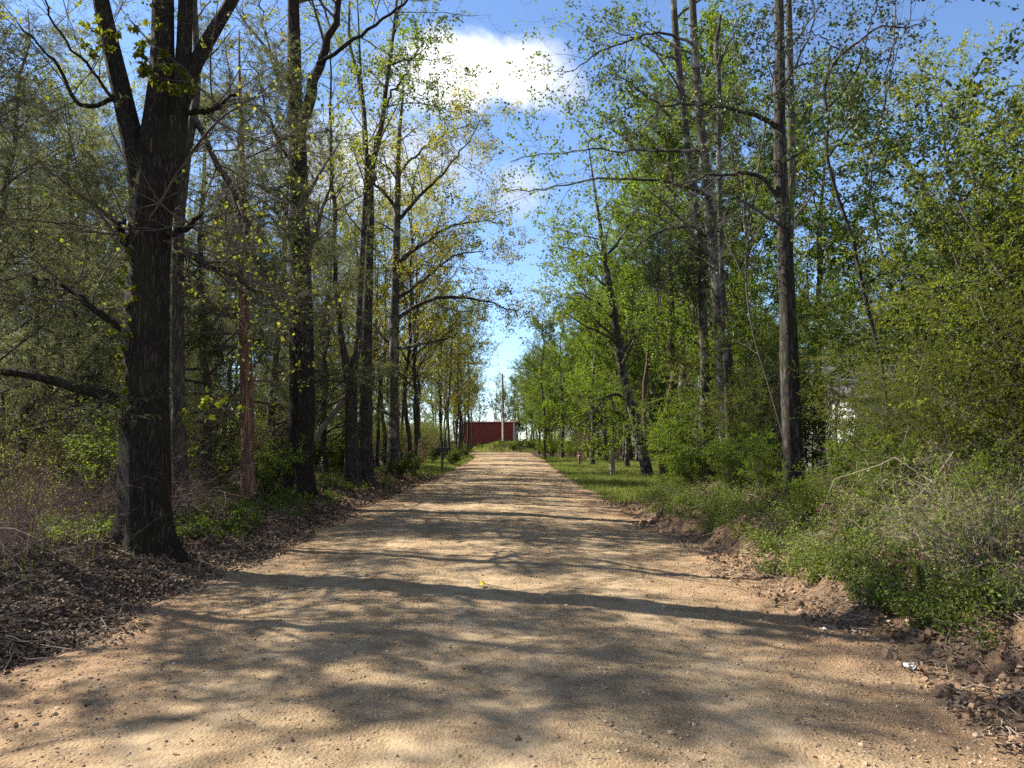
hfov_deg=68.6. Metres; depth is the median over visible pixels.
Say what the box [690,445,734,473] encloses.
forest shrub
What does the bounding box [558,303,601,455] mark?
leafy tree
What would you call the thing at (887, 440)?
bright shrub
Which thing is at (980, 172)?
young tree
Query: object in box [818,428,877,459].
forest shrub
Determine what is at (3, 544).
bramble
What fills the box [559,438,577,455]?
bright shrub
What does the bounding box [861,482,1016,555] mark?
bramble
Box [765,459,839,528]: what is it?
bright shrub
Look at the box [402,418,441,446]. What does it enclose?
privet shrub
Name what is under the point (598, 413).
leafy tree
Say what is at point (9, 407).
twiggy thicket
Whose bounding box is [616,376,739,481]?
bright shrub
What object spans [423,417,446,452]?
twiggy thicket
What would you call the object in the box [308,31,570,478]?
spreading tree
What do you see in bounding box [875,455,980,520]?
forest shrub
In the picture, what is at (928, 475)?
forest shrub
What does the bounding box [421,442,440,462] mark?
forest shrub
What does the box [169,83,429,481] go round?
cedar tree
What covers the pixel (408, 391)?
young tree
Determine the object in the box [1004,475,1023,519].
forest shrub
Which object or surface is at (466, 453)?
forest shrub
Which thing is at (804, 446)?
forest shrub
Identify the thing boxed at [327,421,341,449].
privet shrub
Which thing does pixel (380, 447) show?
twiggy thicket
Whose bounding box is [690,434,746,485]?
bright shrub
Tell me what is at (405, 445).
twiggy thicket
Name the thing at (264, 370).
cedar tree
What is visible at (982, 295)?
privet shrub
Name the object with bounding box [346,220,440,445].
young tree
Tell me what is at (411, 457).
forest shrub
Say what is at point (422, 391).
young tree
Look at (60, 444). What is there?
forest shrub
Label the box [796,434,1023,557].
bramble
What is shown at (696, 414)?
bright shrub
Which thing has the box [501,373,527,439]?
leafy tree
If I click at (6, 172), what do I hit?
cedar tree
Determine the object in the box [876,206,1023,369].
privet shrub
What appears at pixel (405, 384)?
young tree
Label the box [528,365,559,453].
leafy tree
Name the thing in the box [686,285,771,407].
leafy tree
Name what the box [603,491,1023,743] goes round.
dirt clods
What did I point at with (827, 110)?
tree
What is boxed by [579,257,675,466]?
leafy tree
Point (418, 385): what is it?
bare tree
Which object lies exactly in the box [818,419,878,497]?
forest shrub
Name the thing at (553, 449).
bright shrub
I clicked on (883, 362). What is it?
privet shrub
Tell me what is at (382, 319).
bare tree
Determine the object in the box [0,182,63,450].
cedar tree
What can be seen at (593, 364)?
leafy tree
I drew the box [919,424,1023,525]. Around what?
bright shrub
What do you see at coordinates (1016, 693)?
fallen twig debris
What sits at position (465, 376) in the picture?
young tree
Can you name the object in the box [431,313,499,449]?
young tree
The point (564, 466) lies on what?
grass
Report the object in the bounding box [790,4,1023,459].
tree
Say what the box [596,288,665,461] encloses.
leafy tree
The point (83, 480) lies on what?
bramble
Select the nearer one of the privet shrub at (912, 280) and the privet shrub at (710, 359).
the privet shrub at (912, 280)
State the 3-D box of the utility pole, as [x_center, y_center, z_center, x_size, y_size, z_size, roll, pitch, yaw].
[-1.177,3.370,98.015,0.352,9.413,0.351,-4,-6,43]
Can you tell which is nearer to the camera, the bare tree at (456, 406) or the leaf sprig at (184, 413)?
the leaf sprig at (184, 413)
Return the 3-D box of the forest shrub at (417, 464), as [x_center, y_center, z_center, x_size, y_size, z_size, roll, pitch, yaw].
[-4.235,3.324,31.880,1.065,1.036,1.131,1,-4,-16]
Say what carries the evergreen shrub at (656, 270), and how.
attached to the spotted tree at (710, 235)
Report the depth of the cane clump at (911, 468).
7.97 m
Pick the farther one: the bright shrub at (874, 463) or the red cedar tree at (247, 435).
the red cedar tree at (247, 435)
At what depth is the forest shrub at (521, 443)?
95.18 m
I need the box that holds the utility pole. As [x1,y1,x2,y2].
[502,374,503,439]
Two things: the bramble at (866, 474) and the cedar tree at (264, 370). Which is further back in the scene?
the cedar tree at (264, 370)
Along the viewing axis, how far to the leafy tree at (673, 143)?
27.08 m
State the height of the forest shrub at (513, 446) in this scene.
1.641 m
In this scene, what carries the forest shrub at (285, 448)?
on the ground at (50, 587)
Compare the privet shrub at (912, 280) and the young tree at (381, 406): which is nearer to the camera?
the privet shrub at (912, 280)
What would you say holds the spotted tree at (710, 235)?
on the ground at (50, 587)
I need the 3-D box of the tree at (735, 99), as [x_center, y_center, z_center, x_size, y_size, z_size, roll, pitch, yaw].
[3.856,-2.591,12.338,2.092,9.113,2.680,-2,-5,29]
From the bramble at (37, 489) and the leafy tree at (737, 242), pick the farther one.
the leafy tree at (737, 242)
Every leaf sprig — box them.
[78,12,139,74]
[105,232,138,479]
[129,44,209,99]
[132,16,167,59]
[175,386,250,449]
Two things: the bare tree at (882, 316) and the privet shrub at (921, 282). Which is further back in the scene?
the bare tree at (882, 316)
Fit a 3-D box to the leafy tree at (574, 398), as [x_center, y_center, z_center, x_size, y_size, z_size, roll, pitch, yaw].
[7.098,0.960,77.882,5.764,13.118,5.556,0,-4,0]
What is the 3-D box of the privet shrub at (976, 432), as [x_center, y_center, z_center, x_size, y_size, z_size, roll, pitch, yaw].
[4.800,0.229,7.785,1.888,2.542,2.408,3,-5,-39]
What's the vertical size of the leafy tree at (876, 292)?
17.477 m
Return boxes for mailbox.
[436,447,448,470]
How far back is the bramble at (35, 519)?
8.43 m
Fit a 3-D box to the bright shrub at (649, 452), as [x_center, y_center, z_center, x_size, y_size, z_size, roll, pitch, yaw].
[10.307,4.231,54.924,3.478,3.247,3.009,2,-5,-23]
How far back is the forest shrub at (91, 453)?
11.50 m
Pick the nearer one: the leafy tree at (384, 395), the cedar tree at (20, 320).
the cedar tree at (20, 320)
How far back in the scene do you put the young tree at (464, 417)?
90.03 m
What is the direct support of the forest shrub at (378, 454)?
on the ground at (50, 587)
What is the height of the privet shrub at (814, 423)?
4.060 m
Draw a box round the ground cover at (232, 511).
[1,464,438,541]
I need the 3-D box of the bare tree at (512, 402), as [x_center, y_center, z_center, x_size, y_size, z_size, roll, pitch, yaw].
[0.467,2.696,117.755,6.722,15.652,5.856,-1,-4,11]
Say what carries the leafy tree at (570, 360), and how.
on the ground at (50, 587)
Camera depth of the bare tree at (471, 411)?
98.71 m
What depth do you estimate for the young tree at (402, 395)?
84.36 m
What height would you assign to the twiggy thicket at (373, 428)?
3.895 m
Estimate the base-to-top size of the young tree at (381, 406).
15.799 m
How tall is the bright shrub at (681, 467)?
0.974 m
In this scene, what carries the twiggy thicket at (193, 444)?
on the ground at (50, 587)
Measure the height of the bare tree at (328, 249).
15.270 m
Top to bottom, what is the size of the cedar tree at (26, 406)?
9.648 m
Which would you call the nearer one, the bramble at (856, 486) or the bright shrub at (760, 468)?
the bramble at (856, 486)
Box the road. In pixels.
[0,445,1023,767]
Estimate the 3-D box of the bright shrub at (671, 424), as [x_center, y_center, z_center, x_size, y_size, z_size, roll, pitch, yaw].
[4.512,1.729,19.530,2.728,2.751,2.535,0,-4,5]
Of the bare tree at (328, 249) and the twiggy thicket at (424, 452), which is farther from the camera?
the twiggy thicket at (424, 452)
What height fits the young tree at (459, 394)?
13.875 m
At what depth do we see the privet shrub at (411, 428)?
58.05 m
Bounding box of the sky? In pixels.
[0,0,1023,440]
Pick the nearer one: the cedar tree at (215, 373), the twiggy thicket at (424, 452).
the cedar tree at (215, 373)
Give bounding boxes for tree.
[0,0,197,494]
[0,0,229,488]
[0,0,412,561]
[0,6,22,23]
[0,40,203,487]
[0,53,125,434]
[0,78,128,494]
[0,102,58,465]
[0,113,201,481]
[0,152,202,470]
[0,163,119,473]
[0,181,95,418]
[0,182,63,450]
[3,15,146,473]
[5,24,329,493]
[16,233,120,435]
[19,186,195,420]
[55,237,228,431]
[79,0,359,498]
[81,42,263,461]
[84,0,375,515]
[109,188,288,454]
[115,288,239,443]
[136,0,536,498]
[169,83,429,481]
[170,210,333,456]
[170,282,240,442]
[172,212,219,367]
[184,212,252,406]
[187,235,257,454]
[189,255,288,465]
[225,239,385,438]
[235,249,384,469]
[251,201,420,474]
[253,344,288,422]
[254,166,375,393]
[264,0,429,487]
[267,132,390,448]
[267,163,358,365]
[269,182,348,372]
[299,0,491,486]
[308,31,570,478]
[311,158,416,444]
[317,213,392,467]
[321,188,441,468]
[325,163,480,472]
[332,218,421,453]
[336,235,402,392]
[338,190,444,464]
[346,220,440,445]
[351,151,482,459]
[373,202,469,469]
[375,365,417,417]
[377,356,420,420]
[379,260,456,457]
[383,315,445,425]
[384,331,423,420]
[389,249,459,460]
[399,344,413,423]
[401,264,487,456]
[406,279,478,454]
[406,279,491,461]
[407,362,436,422]
[412,335,449,447]
[423,327,474,453]
[425,352,452,419]
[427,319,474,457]
[428,349,453,422]
[430,286,495,449]
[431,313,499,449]
[431,337,480,447]
[437,350,474,434]
[439,329,482,444]
[440,0,762,464]
[443,382,474,439]
[444,296,503,454]
[444,336,501,442]
[461,368,481,445]
[462,384,493,420]
[466,363,489,420]
[486,370,511,420]
[487,370,514,420]
[489,387,520,420]
[497,359,524,420]
[500,103,699,475]
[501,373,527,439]
[501,376,530,438]
[506,343,557,453]
[513,345,542,438]
[513,350,540,434]
[513,371,534,440]
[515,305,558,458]
[518,296,592,457]
[518,346,559,441]
[522,336,565,451]
[527,346,568,454]
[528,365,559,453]
[532,0,750,478]
[545,216,665,460]
[545,336,580,454]
[549,226,648,464]
[553,334,579,455]
[554,353,588,454]
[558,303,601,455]
[558,325,590,455]
[561,262,658,460]
[565,269,643,458]
[566,328,617,446]
[569,333,622,440]
[570,271,619,460]
[577,50,817,441]
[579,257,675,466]
[584,155,722,446]
[585,0,894,506]
[589,0,772,465]
[589,326,620,435]
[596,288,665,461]
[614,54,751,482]
[614,184,679,449]
[616,314,666,427]
[642,303,698,423]
[645,340,690,420]
[651,73,868,433]
[655,293,697,396]
[658,336,713,406]
[673,0,770,466]
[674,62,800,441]
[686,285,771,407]
[689,14,814,434]
[729,43,945,471]
[730,278,774,367]
[732,0,899,482]
[735,0,952,484]
[738,300,777,391]
[750,201,896,363]
[768,0,1023,485]
[777,245,896,362]
[789,2,997,461]
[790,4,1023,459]
[810,256,879,359]
[824,286,884,363]
[845,238,926,364]
[849,245,919,364]
[868,19,1023,275]
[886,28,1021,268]
[888,144,1006,322]
[892,116,1023,232]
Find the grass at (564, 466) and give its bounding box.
[0,440,1023,605]
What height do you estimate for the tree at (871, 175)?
8.479 m
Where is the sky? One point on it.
(476, 43)
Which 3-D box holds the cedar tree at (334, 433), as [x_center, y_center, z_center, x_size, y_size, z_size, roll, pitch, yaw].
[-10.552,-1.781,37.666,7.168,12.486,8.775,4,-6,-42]
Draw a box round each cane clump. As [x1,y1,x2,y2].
[779,288,1018,536]
[811,258,1023,583]
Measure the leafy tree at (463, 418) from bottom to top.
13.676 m
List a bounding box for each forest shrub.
[21,397,207,510]
[40,441,61,471]
[48,420,103,464]
[187,426,262,476]
[200,441,254,487]
[240,432,309,498]
[265,424,319,463]
[277,442,315,461]
[314,436,332,468]
[317,423,336,458]
[317,436,344,476]
[320,441,343,471]
[327,428,344,450]
[373,451,385,467]
[381,443,419,468]
[381,451,416,478]
[403,450,425,470]
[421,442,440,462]
[443,445,462,465]
[451,449,467,461]
[460,443,472,455]
[505,438,519,448]
[512,435,526,445]
[522,434,538,447]
[674,422,736,481]
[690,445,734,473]
[741,435,810,479]
[806,441,846,479]
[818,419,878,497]
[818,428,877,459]
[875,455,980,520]
[886,451,953,500]
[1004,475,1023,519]
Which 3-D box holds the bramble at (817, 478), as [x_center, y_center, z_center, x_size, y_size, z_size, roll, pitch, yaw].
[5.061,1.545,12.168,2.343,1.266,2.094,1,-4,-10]
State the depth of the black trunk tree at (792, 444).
12.10 m
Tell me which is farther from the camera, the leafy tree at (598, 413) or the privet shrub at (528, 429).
the privet shrub at (528, 429)
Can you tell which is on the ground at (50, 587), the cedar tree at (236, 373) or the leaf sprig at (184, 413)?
the cedar tree at (236, 373)
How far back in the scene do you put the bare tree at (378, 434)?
36.76 m
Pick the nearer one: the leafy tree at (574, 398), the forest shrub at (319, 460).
the forest shrub at (319, 460)
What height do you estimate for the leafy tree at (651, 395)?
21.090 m
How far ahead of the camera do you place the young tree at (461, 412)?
70.58 m
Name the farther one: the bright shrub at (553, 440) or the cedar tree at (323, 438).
the bright shrub at (553, 440)
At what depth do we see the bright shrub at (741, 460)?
13.73 m
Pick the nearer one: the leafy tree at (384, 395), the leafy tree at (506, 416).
the leafy tree at (384, 395)
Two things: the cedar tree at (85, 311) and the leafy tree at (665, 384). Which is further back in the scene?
the leafy tree at (665, 384)
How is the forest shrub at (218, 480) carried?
on the ground at (50, 587)
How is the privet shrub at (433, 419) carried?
on the ground at (50, 587)
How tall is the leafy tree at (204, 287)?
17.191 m
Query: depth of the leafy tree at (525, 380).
98.92 m
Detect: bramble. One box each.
[0,437,168,589]
[0,438,241,514]
[0,445,113,527]
[0,450,97,514]
[0,450,115,516]
[0,462,99,562]
[0,478,113,556]
[2,436,262,556]
[5,438,277,543]
[6,438,229,502]
[70,455,238,522]
[745,441,849,495]
[750,436,973,493]
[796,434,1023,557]
[807,432,981,496]
[808,410,1023,544]
[821,456,995,515]
[822,445,1023,580]
[825,429,1023,549]
[846,467,1023,594]
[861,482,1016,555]
[940,485,1023,617]
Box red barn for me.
[461,421,518,446]
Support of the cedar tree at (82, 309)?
on the ground at (50, 587)
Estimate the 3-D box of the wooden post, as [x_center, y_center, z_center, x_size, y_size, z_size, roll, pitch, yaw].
[4.412,3.547,32.960,0.278,1.578,0.238,0,-4,-2]
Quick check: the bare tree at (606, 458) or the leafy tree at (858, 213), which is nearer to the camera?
the leafy tree at (858, 213)
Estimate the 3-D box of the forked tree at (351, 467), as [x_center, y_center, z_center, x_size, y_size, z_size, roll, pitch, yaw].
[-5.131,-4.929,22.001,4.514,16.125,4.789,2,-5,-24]
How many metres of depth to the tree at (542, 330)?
62.17 m
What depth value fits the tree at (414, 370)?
34.65 m
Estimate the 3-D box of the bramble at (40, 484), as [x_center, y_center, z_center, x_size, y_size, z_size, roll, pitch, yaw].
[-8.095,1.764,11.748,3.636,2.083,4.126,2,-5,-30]
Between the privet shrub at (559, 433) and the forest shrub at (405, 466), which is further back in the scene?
the privet shrub at (559, 433)
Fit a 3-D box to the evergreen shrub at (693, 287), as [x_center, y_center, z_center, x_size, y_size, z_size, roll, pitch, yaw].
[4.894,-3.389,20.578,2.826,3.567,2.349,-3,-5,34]
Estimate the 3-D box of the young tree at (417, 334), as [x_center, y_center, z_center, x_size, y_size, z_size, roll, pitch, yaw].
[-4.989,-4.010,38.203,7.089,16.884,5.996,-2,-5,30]
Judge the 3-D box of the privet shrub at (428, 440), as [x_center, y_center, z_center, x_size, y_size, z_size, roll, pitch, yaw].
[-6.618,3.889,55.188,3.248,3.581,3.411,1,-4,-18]
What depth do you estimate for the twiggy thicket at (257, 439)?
19.30 m
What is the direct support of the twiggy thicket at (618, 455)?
on the ground at (50, 587)
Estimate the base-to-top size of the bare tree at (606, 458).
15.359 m
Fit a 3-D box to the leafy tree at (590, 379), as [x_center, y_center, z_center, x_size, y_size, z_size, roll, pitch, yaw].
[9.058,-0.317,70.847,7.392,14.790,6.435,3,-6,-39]
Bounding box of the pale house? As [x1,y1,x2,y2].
[773,364,931,472]
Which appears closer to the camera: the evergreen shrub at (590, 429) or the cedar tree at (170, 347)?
the cedar tree at (170, 347)
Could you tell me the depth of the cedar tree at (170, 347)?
31.76 m
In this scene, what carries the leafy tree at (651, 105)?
on the ground at (50, 587)
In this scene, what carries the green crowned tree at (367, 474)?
on the ground at (50, 587)
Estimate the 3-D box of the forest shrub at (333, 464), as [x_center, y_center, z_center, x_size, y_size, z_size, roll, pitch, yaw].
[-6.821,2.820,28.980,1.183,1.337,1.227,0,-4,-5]
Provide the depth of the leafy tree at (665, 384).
53.92 m
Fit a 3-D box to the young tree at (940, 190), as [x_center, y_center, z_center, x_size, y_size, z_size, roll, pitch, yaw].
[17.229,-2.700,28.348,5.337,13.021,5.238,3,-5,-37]
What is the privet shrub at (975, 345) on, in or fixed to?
on the ground at (50, 587)
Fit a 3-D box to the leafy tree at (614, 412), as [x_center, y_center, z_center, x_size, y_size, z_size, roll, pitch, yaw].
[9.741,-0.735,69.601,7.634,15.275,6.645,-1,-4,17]
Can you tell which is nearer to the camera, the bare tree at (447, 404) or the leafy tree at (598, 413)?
the bare tree at (447, 404)
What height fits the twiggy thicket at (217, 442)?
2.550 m
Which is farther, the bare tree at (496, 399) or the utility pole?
the bare tree at (496, 399)
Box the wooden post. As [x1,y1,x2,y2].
[609,447,614,475]
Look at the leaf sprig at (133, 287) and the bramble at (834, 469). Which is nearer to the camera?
the leaf sprig at (133, 287)
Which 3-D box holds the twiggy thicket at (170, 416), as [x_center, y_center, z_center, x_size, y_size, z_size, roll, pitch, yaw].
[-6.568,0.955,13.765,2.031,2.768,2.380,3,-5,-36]
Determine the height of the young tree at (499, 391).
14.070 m
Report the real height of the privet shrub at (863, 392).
2.542 m
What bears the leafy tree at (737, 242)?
on the ground at (50, 587)
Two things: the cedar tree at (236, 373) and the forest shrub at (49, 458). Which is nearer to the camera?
the forest shrub at (49, 458)
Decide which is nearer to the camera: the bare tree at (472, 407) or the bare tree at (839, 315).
the bare tree at (839, 315)
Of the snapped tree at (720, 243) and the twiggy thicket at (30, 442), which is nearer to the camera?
the snapped tree at (720, 243)
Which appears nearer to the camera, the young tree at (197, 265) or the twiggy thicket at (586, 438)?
the young tree at (197, 265)
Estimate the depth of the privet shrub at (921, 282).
14.78 m
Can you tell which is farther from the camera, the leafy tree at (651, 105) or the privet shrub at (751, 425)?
the leafy tree at (651, 105)
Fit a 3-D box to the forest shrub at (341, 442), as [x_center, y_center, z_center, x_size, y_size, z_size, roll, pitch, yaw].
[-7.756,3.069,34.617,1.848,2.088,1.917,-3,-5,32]
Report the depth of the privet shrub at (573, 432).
83.91 m
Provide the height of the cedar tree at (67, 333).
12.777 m
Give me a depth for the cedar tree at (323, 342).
27.65 m
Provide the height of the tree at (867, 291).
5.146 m
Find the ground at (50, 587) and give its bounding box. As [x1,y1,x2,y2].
[0,441,1023,736]
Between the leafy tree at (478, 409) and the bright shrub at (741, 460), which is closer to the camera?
the bright shrub at (741, 460)
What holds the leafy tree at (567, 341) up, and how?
on the ground at (50, 587)
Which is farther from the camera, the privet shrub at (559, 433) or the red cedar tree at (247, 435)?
the privet shrub at (559, 433)
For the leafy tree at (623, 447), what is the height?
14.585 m
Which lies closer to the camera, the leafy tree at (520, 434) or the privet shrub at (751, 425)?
the privet shrub at (751, 425)
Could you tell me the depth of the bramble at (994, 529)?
6.46 m
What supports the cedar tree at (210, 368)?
on the ground at (50, 587)
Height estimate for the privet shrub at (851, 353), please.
4.068 m
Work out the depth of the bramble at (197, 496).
12.46 m
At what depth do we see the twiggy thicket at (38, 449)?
27.51 m
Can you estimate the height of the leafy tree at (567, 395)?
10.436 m
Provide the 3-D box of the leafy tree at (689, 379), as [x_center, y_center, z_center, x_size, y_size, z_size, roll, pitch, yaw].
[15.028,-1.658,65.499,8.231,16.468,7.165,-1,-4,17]
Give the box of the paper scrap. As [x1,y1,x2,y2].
[903,662,915,669]
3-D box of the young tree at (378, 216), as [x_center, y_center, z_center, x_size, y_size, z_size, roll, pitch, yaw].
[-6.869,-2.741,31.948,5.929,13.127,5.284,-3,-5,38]
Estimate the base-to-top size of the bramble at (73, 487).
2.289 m
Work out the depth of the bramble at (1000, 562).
5.37 m
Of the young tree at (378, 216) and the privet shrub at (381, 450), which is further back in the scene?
the privet shrub at (381, 450)
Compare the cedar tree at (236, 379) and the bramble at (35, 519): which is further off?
the cedar tree at (236, 379)
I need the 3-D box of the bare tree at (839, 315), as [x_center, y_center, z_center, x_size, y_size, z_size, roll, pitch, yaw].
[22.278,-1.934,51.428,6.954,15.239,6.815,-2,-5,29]
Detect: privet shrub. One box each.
[216,365,281,454]
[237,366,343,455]
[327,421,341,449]
[372,413,404,461]
[399,416,430,445]
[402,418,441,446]
[405,420,443,457]
[413,408,454,443]
[434,421,455,446]
[516,419,537,439]
[553,427,566,443]
[560,422,586,440]
[629,242,891,464]
[636,280,856,469]
[692,354,811,479]
[734,316,894,475]
[778,314,977,508]
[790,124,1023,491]
[790,141,1023,480]
[797,263,972,459]
[831,274,1002,463]
[844,300,921,360]
[852,281,1023,508]
[863,196,1017,435]
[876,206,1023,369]
[877,216,1023,470]
[880,117,1023,456]
[976,271,1023,375]
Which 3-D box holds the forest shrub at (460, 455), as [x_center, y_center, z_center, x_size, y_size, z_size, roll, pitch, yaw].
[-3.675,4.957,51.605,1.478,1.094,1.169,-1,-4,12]
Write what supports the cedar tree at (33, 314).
on the ground at (50, 587)
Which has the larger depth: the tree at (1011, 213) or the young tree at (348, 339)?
the young tree at (348, 339)
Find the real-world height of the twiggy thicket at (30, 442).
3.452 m
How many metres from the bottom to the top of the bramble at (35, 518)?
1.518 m
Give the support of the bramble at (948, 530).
on the ground at (50, 587)
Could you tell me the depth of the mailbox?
38.68 m
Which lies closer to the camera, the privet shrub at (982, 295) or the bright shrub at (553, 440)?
the privet shrub at (982, 295)
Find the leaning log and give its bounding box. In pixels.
[314,381,359,442]
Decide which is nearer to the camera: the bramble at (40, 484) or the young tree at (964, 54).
the bramble at (40, 484)
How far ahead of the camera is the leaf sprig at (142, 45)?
9.14 m
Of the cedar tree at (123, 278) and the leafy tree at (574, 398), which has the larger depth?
the leafy tree at (574, 398)
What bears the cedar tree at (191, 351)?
on the ground at (50, 587)
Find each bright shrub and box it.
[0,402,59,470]
[170,377,240,473]
[537,439,549,453]
[545,437,563,453]
[546,441,557,455]
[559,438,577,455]
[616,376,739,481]
[628,420,672,461]
[633,397,717,487]
[665,448,706,485]
[680,381,766,456]
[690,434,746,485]
[717,422,781,492]
[728,433,782,491]
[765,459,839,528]
[835,424,929,519]
[840,408,941,490]
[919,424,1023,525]
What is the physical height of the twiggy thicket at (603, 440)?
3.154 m
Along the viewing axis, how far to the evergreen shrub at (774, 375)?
16.57 m
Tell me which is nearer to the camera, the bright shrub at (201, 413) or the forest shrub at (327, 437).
the bright shrub at (201, 413)
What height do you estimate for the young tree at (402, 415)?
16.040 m
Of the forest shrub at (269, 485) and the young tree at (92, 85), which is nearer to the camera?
the forest shrub at (269, 485)
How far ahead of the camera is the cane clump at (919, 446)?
10.12 m
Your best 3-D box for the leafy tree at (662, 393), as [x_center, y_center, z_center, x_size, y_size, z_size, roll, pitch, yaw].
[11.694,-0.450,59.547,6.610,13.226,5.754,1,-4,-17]
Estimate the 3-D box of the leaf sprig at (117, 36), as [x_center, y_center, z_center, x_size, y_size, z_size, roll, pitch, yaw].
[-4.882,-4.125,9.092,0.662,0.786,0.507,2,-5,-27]
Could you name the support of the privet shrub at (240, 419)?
on the ground at (50, 587)
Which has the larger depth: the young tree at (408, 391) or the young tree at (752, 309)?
the young tree at (408, 391)
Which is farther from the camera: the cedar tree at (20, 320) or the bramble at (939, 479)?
the cedar tree at (20, 320)
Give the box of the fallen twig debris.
[0,475,1023,767]
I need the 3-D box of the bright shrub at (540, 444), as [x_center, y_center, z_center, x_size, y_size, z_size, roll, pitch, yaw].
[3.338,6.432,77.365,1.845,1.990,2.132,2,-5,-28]
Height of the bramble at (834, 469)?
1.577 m
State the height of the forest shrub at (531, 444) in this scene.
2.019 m
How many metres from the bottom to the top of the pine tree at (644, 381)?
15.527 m
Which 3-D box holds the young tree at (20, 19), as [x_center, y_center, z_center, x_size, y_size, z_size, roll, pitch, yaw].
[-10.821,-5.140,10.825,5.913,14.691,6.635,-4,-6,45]
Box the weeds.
[627,465,1023,654]
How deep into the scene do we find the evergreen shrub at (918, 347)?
15.63 m
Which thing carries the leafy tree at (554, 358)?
on the ground at (50, 587)
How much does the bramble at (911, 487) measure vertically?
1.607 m
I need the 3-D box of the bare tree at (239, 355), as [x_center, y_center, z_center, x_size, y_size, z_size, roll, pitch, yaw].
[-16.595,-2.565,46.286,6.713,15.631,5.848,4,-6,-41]
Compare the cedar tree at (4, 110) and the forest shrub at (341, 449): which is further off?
the forest shrub at (341, 449)
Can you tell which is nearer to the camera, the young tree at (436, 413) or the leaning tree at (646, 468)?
the leaning tree at (646, 468)
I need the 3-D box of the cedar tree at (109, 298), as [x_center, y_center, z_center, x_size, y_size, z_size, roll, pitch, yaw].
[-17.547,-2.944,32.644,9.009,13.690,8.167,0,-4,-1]
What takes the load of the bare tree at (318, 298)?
on the ground at (50, 587)
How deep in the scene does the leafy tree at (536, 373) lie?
90.99 m
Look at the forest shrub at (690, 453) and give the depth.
15.63 m
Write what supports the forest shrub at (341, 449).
on the ground at (50, 587)
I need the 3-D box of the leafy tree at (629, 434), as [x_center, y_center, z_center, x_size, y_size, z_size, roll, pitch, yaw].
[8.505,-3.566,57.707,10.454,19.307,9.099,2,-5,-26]
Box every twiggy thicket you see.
[0,377,103,543]
[0,384,27,482]
[0,391,63,482]
[8,416,50,469]
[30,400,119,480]
[98,359,216,466]
[105,413,118,473]
[170,399,214,476]
[187,390,240,482]
[218,399,287,476]
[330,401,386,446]
[372,429,387,463]
[373,411,413,455]
[399,428,412,454]
[405,422,442,463]
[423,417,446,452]
[563,432,581,456]
[568,427,601,458]
[570,423,602,456]
[595,425,617,456]
[606,431,622,460]
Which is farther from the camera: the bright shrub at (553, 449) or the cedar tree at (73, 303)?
the bright shrub at (553, 449)
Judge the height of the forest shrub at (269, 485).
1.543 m
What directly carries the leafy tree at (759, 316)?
on the ground at (50, 587)
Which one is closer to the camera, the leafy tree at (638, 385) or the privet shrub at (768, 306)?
the privet shrub at (768, 306)
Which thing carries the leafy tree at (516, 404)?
on the ground at (50, 587)
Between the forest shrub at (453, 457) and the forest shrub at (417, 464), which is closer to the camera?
the forest shrub at (417, 464)
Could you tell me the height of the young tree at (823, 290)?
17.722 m
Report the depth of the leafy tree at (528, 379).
92.20 m
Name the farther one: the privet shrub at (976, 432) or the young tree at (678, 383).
the young tree at (678, 383)
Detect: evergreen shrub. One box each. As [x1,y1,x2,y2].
[572,410,603,449]
[625,211,688,305]
[641,376,699,458]
[642,197,741,323]
[707,325,817,453]
[873,246,989,452]
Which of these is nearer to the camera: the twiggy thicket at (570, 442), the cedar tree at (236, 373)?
the cedar tree at (236, 373)
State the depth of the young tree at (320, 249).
33.13 m
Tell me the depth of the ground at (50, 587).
7.37 m
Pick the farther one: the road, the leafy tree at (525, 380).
the leafy tree at (525, 380)
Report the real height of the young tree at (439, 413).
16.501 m
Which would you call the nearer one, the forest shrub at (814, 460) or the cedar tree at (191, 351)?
the forest shrub at (814, 460)
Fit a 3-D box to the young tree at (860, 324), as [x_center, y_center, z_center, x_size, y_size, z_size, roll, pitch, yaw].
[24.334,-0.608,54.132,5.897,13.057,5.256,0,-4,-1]
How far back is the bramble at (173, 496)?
10.80 m
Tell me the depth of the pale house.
28.39 m

